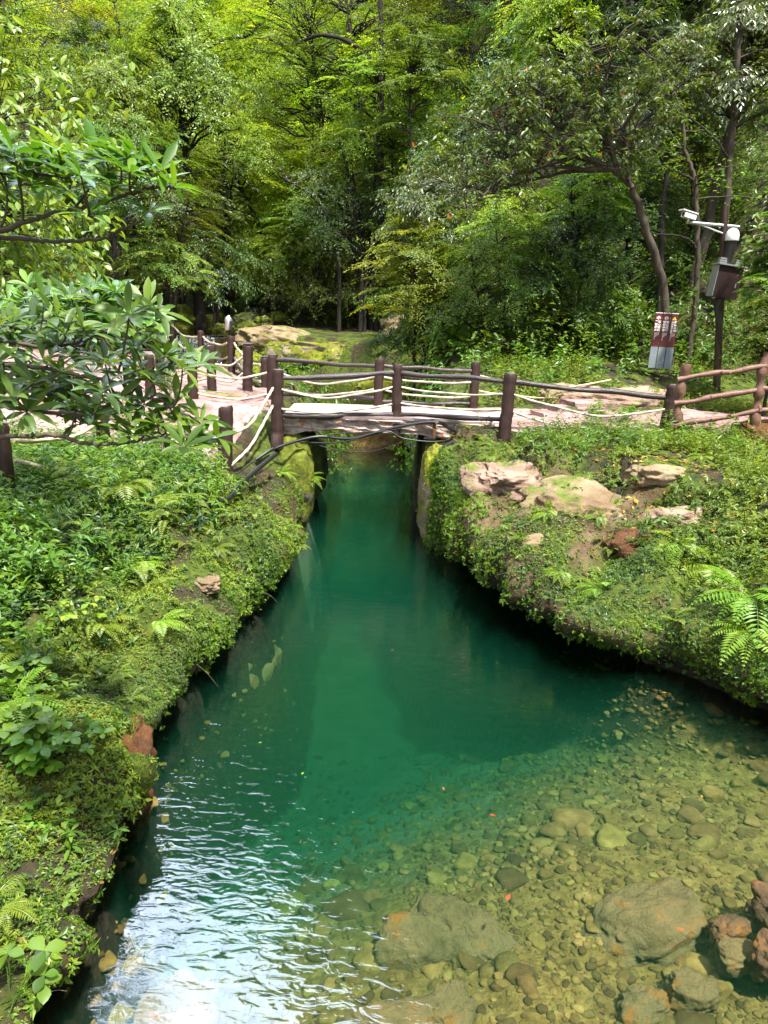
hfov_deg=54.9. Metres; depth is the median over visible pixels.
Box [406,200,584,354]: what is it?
bush
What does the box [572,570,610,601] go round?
fern
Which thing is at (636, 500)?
leaf litter
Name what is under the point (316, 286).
bush
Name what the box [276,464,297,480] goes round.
fern
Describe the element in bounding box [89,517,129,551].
herb
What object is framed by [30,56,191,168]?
tree
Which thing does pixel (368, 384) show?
boulder
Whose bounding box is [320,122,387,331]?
tree
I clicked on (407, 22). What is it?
tree
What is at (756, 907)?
boulder
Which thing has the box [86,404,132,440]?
bamboo grass
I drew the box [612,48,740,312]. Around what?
tree
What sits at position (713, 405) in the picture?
ground cover
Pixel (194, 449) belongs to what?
bamboo grass
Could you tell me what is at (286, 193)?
tree
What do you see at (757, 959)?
boulder
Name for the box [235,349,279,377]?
boulder
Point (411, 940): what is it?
boulder
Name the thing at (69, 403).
shrub
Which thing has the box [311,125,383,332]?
tree
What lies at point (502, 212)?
tree
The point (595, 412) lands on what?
bamboo grass
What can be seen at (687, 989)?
boulder
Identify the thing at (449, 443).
tree root
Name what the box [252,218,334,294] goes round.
bush
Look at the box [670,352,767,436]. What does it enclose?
log fence
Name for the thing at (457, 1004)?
boulder
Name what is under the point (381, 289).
bush
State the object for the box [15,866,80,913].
herb
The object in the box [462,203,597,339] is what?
bush
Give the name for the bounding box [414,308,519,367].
bush
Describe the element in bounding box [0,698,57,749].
herb
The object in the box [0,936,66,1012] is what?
herb
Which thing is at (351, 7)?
tree
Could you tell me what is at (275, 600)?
twigs
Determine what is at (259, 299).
boulder
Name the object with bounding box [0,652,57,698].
herb
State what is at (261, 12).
tree
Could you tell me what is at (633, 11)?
tree
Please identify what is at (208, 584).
boulder
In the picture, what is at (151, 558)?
fern
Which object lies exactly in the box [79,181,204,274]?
bush
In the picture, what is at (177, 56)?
tree
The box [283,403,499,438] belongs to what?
footbridge
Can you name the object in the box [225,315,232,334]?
path lamp
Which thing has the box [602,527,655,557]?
boulder
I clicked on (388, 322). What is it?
boulder
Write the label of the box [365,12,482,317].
tree
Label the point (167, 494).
fern
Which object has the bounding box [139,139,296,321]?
tree
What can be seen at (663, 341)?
warning sign
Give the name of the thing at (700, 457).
fern
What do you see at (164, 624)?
fern
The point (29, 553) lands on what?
undergrowth
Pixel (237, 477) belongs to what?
bamboo grass
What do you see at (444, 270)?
bush
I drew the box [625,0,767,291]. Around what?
tree
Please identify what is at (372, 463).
water
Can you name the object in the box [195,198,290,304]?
bush
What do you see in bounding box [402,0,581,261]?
tree
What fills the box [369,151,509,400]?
tree
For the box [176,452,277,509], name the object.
hose
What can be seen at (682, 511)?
boulder
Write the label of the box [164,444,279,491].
cable
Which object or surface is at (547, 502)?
fern
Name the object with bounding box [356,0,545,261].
tree
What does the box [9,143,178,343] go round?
tree
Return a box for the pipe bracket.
[424,419,437,439]
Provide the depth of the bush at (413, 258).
21.08 m
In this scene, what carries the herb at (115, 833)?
on the terrain at (412, 654)
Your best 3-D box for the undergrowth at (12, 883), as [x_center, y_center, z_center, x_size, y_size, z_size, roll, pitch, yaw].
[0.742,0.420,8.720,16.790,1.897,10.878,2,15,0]
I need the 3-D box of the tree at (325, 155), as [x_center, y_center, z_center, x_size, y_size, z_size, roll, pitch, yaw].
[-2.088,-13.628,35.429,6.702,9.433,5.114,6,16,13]
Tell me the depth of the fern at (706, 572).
9.07 m
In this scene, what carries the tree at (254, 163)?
on the terrain at (412, 654)
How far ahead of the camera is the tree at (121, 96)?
27.24 m
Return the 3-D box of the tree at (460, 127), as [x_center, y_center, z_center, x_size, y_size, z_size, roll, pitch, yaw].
[2.407,-10.166,26.296,4.989,9.198,5.140,8,16,21]
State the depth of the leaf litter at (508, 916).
7.31 m
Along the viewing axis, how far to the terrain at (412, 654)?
9.69 m
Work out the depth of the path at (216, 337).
30.26 m
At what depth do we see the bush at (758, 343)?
14.27 m
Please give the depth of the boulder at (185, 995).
4.84 m
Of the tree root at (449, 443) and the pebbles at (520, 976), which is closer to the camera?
the pebbles at (520, 976)
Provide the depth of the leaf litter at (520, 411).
14.96 m
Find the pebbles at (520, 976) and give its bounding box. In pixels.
[46,624,767,1023]
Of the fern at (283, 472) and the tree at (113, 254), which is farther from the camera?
the tree at (113, 254)
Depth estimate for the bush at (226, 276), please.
31.66 m
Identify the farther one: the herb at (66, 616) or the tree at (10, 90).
the tree at (10, 90)
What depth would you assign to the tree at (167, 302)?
29.69 m
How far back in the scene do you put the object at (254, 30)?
35.12 m
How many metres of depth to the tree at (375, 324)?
31.02 m
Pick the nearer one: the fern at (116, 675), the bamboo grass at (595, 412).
the fern at (116, 675)
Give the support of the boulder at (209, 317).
on the terrain at (412, 654)
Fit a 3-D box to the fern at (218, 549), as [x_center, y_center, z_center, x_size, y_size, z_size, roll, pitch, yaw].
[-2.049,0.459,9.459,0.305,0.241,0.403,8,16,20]
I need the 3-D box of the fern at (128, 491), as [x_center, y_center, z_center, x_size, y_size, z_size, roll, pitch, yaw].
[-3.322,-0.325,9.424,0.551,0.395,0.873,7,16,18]
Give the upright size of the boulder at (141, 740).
1.230 m
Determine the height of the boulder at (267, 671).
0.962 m
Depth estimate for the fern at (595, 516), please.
10.04 m
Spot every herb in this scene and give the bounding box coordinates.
[0,565,43,597]
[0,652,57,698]
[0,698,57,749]
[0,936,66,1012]
[1,717,74,776]
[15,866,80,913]
[19,793,76,833]
[47,710,115,757]
[56,824,129,860]
[57,596,107,625]
[70,532,117,553]
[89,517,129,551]
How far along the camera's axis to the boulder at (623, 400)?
16.07 m
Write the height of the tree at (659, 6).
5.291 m
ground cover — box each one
[0,425,767,1023]
[454,290,767,590]
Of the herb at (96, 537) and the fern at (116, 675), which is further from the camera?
the herb at (96, 537)
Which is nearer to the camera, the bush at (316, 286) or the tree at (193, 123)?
the bush at (316, 286)
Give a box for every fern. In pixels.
[0,632,80,678]
[0,667,71,724]
[0,897,38,934]
[21,538,80,585]
[85,608,137,643]
[99,468,159,504]
[110,663,132,683]
[129,553,167,578]
[145,491,183,509]
[152,606,192,643]
[211,540,236,560]
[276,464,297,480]
[296,541,311,549]
[309,472,325,486]
[469,523,482,534]
[479,448,495,461]
[530,500,557,521]
[540,567,571,587]
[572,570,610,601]
[584,508,606,527]
[645,499,663,510]
[651,529,696,568]
[676,546,736,597]
[686,452,712,462]
[689,564,767,653]
[708,604,767,666]
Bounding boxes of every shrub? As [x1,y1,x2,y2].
[0,117,203,243]
[0,269,176,344]
[0,271,239,454]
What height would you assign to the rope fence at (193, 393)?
1.274 m
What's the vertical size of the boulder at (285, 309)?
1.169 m
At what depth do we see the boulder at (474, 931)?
5.61 m
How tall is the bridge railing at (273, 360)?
1.639 m
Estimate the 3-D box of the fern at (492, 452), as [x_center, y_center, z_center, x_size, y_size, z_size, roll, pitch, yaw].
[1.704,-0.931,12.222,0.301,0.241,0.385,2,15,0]
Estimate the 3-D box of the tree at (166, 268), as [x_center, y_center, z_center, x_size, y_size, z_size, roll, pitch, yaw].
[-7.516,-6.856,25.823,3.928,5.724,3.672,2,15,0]
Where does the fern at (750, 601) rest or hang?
on the terrain at (412, 654)
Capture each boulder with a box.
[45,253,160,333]
[121,713,156,845]
[133,967,220,1023]
[172,304,195,326]
[175,324,189,328]
[194,573,220,594]
[203,390,245,396]
[206,313,225,321]
[208,324,227,331]
[220,304,244,316]
[224,311,259,324]
[232,320,257,335]
[234,325,310,352]
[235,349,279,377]
[240,290,277,303]
[248,646,281,688]
[253,316,272,325]
[260,293,283,312]
[260,312,271,316]
[261,341,351,367]
[269,311,289,323]
[277,431,314,527]
[281,295,306,313]
[335,994,438,1023]
[353,380,391,391]
[372,911,454,971]
[377,313,413,334]
[390,324,428,345]
[408,893,524,961]
[416,443,442,542]
[426,979,476,1023]
[459,460,542,500]
[501,475,626,521]
[502,533,543,546]
[536,382,665,409]
[581,877,708,967]
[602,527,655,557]
[615,983,672,1023]
[623,464,686,489]
[641,505,702,525]
[663,967,720,1015]
[708,913,751,946]
[713,935,753,977]
[729,419,767,445]
[744,880,767,930]
[747,927,767,982]
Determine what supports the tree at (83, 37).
on the terrain at (412, 654)
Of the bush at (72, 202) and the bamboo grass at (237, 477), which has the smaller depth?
the bamboo grass at (237, 477)
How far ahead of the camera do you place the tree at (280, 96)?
36.66 m
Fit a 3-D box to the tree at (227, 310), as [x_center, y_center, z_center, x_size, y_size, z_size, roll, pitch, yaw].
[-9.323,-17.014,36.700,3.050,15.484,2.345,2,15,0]
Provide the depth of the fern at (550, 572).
9.37 m
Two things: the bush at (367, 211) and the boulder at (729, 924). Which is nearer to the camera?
the boulder at (729, 924)
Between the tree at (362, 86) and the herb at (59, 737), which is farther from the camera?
the tree at (362, 86)
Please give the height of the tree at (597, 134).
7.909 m
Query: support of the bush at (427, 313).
on the terrain at (412, 654)
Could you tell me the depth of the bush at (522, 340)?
19.71 m
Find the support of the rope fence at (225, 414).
on the terrain at (412, 654)
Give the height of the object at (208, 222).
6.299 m
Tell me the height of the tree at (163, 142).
9.614 m
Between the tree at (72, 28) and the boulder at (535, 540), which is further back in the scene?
the tree at (72, 28)
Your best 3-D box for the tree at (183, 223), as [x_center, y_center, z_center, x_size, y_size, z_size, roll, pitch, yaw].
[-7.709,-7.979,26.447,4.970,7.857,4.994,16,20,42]
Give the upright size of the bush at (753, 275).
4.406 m
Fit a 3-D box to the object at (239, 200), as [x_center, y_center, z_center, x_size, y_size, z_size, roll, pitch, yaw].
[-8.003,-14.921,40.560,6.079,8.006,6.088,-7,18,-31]
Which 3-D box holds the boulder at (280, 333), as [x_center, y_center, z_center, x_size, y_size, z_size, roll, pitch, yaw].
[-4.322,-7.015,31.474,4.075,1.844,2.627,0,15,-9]
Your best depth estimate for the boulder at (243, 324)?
32.98 m
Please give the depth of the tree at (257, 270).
35.45 m
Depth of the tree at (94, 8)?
38.68 m
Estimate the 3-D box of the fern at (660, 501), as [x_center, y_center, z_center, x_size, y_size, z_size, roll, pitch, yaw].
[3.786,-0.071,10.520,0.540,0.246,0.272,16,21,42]
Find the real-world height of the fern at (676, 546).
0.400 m
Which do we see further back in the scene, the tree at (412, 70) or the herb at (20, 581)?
the tree at (412, 70)
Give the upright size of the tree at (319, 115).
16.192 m
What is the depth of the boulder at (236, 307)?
39.23 m
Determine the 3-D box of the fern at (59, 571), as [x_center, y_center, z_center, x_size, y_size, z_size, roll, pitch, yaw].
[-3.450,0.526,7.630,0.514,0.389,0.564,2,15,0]
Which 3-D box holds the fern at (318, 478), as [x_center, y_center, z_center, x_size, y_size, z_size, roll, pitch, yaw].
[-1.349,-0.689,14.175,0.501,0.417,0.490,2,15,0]
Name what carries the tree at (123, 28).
on the terrain at (412, 654)
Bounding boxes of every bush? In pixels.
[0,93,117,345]
[0,210,99,345]
[7,190,109,263]
[71,194,157,268]
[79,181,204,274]
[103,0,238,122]
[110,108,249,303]
[129,221,292,326]
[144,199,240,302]
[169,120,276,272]
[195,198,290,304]
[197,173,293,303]
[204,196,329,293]
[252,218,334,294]
[256,224,377,326]
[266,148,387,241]
[282,201,398,313]
[326,158,451,255]
[343,260,439,318]
[344,199,476,393]
[360,280,472,399]
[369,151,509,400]
[382,200,511,389]
[393,278,518,364]
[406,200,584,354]
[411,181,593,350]
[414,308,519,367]
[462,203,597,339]
[479,286,614,354]
[495,200,640,354]
[548,271,656,355]
[571,162,699,301]
[644,140,762,260]
[733,211,767,328]
[734,291,767,416]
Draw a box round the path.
[468,407,767,433]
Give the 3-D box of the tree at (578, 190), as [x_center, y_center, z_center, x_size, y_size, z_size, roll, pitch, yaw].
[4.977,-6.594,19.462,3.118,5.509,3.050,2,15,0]
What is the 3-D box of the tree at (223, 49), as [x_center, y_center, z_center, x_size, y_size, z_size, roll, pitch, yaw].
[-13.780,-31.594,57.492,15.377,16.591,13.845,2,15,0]
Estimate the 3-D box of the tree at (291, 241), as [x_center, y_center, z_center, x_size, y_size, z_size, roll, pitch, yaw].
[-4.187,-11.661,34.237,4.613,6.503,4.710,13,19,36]
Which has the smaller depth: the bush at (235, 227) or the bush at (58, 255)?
the bush at (58, 255)
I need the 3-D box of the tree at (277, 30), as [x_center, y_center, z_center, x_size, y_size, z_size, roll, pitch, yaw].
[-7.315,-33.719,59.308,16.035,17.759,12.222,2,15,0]
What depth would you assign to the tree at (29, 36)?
40.29 m
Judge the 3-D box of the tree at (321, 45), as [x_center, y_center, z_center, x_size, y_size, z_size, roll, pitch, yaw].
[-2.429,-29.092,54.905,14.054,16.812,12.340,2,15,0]
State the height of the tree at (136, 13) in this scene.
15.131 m
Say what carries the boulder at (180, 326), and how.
on the terrain at (412, 654)
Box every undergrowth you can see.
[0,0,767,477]
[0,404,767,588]
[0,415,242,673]
[0,423,767,897]
[0,424,227,588]
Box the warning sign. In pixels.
[648,312,678,368]
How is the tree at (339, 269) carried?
on the terrain at (412, 654)
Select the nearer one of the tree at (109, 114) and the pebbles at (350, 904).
the pebbles at (350, 904)
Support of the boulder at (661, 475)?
on the terrain at (412, 654)
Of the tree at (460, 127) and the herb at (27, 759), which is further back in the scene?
the tree at (460, 127)
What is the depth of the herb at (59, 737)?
5.33 m
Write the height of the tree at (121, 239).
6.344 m
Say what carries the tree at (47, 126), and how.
on the terrain at (412, 654)
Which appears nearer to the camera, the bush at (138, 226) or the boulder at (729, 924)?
the boulder at (729, 924)
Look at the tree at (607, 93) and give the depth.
24.25 m
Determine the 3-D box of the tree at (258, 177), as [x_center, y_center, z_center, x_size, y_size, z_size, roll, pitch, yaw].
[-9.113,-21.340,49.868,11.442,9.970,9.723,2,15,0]
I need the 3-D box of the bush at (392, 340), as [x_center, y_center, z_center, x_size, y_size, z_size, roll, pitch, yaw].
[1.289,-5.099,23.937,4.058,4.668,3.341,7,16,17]
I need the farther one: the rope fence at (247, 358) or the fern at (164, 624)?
the rope fence at (247, 358)
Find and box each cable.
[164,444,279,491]
[301,430,452,443]
[312,442,399,451]
[328,425,414,434]
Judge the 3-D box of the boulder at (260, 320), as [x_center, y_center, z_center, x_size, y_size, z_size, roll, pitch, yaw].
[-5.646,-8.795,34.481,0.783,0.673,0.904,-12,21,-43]
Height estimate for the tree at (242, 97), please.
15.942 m
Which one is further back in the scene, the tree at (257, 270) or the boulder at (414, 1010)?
the tree at (257, 270)
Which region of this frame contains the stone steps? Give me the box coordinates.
[530,399,619,416]
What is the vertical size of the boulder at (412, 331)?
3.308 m
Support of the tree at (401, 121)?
on the terrain at (412, 654)
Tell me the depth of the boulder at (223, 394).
16.49 m
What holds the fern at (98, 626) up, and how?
on the terrain at (412, 654)
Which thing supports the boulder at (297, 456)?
on the terrain at (412, 654)
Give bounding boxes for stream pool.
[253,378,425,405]
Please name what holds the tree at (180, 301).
on the terrain at (412, 654)
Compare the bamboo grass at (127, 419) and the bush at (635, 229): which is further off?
the bush at (635, 229)
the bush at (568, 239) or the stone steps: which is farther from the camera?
the bush at (568, 239)
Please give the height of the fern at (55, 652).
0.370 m
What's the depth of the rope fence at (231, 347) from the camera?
22.04 m
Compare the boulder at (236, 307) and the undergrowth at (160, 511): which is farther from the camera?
the boulder at (236, 307)
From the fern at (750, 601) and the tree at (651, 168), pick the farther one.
the tree at (651, 168)
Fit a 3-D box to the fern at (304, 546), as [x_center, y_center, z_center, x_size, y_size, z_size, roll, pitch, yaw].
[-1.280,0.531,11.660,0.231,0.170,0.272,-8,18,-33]
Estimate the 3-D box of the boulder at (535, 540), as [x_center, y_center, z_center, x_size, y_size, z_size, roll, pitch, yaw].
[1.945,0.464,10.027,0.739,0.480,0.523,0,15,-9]
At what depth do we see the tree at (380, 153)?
30.53 m
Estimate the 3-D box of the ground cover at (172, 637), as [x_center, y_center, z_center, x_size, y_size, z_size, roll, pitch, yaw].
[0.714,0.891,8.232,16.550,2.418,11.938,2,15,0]
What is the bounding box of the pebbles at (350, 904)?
[108,703,767,1023]
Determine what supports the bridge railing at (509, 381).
attached to the footbridge
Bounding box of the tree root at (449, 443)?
[438,440,456,452]
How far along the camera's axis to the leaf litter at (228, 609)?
8.33 m
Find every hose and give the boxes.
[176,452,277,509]
[255,420,522,460]
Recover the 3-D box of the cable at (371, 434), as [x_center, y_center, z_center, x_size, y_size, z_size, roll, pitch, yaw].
[-0.079,-1.388,13.881,3.158,0.302,0.072,2,15,1]
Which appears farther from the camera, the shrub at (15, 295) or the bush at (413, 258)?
the bush at (413, 258)
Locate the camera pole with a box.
[679,206,747,391]
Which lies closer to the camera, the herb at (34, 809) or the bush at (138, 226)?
the herb at (34, 809)
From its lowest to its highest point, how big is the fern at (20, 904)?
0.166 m
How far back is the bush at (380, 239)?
35.40 m
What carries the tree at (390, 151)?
on the terrain at (412, 654)
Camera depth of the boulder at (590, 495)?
10.73 m
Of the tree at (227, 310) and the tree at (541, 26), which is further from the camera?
the tree at (227, 310)
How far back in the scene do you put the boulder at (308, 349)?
29.64 m
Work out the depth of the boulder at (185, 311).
32.81 m
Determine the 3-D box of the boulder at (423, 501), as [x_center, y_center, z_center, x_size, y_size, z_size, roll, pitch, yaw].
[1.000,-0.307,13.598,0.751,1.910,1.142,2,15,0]
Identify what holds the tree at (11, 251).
on the terrain at (412, 654)
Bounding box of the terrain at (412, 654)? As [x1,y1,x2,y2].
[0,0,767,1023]
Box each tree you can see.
[0,0,75,58]
[0,0,128,139]
[0,0,162,93]
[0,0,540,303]
[0,6,103,139]
[0,12,148,316]
[0,17,139,236]
[3,0,199,102]
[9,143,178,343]
[22,38,184,285]
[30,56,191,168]
[38,9,142,248]
[61,0,250,69]
[62,110,220,350]
[81,179,174,342]
[82,0,237,111]
[87,138,166,349]
[93,0,269,326]
[102,170,248,341]
[102,228,223,351]
[112,0,298,194]
[124,67,243,239]
[128,0,301,242]
[137,72,303,295]
[138,64,211,315]
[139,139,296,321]
[161,0,229,315]
[169,108,317,313]
[191,0,308,117]
[191,63,308,184]
[192,6,319,287]
[193,121,317,227]
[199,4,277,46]
[212,226,312,315]
[213,0,393,315]
[217,0,360,182]
[231,64,405,201]
[233,143,360,296]
[235,24,375,290]
[237,185,344,324]
[256,0,427,172]
[257,153,352,331]
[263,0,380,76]
[268,0,452,289]
[268,117,400,319]
[276,0,412,293]
[283,31,443,316]
[284,149,407,330]
[303,102,451,313]
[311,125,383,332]
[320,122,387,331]
[329,40,457,175]
[341,0,424,223]
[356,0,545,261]
[357,0,477,52]
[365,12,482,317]
[390,75,522,346]
[399,0,738,371]
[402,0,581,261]
[484,0,618,273]
[489,0,652,72]
[521,150,643,353]
[548,55,688,252]
[549,0,723,257]
[588,0,699,46]
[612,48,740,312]
[621,57,767,191]
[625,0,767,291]
[635,89,767,363]
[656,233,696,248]
[681,0,767,317]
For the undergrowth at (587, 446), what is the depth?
10.36 m
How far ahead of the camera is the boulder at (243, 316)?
34.67 m
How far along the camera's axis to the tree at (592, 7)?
31.42 m
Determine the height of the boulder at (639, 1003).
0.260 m
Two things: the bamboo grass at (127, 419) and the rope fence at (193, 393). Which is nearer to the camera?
the bamboo grass at (127, 419)
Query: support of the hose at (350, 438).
attached to the pipe bracket
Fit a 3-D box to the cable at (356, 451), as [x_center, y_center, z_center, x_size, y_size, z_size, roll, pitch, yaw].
[-0.532,-1.239,13.913,1.662,0.222,0.053,3,15,2]
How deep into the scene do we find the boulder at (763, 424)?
12.43 m
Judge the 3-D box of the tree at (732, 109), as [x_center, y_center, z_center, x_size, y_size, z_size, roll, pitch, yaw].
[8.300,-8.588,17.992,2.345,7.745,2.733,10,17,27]
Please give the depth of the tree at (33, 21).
52.37 m
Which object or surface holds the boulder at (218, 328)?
on the terrain at (412, 654)
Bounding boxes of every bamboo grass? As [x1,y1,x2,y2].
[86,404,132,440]
[105,391,150,443]
[129,407,187,450]
[147,365,185,397]
[157,430,220,462]
[217,472,248,491]
[566,400,613,424]
[590,396,645,419]
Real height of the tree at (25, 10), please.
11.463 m
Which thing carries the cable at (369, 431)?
attached to the hose at (350, 438)
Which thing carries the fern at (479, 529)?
on the terrain at (412, 654)
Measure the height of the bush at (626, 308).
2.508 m
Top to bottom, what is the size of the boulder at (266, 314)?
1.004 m
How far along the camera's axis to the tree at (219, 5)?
43.91 m
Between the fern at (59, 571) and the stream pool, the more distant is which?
the stream pool
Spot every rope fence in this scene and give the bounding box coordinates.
[0,387,273,496]
[107,321,267,387]
[144,354,266,400]
[155,342,252,391]
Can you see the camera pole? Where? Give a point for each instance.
(723, 284)
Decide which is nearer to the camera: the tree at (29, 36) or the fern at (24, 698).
the fern at (24, 698)
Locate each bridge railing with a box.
[267,354,610,407]
[270,363,675,448]
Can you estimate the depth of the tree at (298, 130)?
47.75 m
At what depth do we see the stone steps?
15.36 m
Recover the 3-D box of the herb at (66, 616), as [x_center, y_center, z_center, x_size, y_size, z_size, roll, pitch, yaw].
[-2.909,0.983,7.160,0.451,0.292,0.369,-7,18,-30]
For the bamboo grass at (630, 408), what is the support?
on the terrain at (412, 654)
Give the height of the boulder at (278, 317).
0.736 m
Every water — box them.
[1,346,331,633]
[329,447,406,527]
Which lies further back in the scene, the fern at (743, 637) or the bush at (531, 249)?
the bush at (531, 249)
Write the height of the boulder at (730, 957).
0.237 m
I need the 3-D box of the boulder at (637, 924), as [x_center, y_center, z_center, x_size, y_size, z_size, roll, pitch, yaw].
[2.008,3.244,5.680,1.056,0.560,0.606,-3,16,-19]
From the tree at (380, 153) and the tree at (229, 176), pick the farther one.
the tree at (229, 176)
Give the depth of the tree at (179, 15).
67.25 m
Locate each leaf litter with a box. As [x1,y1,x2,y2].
[4,439,763,994]
[20,347,767,575]
[154,663,756,1021]
[350,139,764,556]
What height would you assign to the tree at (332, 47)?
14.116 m
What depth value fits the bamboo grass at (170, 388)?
14.66 m
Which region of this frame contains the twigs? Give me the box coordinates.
[29,428,724,1004]
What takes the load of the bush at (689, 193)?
on the terrain at (412, 654)
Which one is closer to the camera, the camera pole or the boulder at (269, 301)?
the camera pole
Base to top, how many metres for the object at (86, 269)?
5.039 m
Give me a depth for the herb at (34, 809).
5.07 m
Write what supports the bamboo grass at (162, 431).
on the terrain at (412, 654)
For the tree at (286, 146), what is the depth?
37.85 m
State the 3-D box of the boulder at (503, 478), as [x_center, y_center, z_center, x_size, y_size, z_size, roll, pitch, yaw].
[1.967,-0.498,11.819,1.547,0.690,1.145,2,15,0]
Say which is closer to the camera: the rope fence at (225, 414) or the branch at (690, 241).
the rope fence at (225, 414)
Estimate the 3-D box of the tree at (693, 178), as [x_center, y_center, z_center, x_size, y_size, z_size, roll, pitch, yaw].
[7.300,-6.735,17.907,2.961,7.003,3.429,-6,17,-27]
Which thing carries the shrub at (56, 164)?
on the terrain at (412, 654)

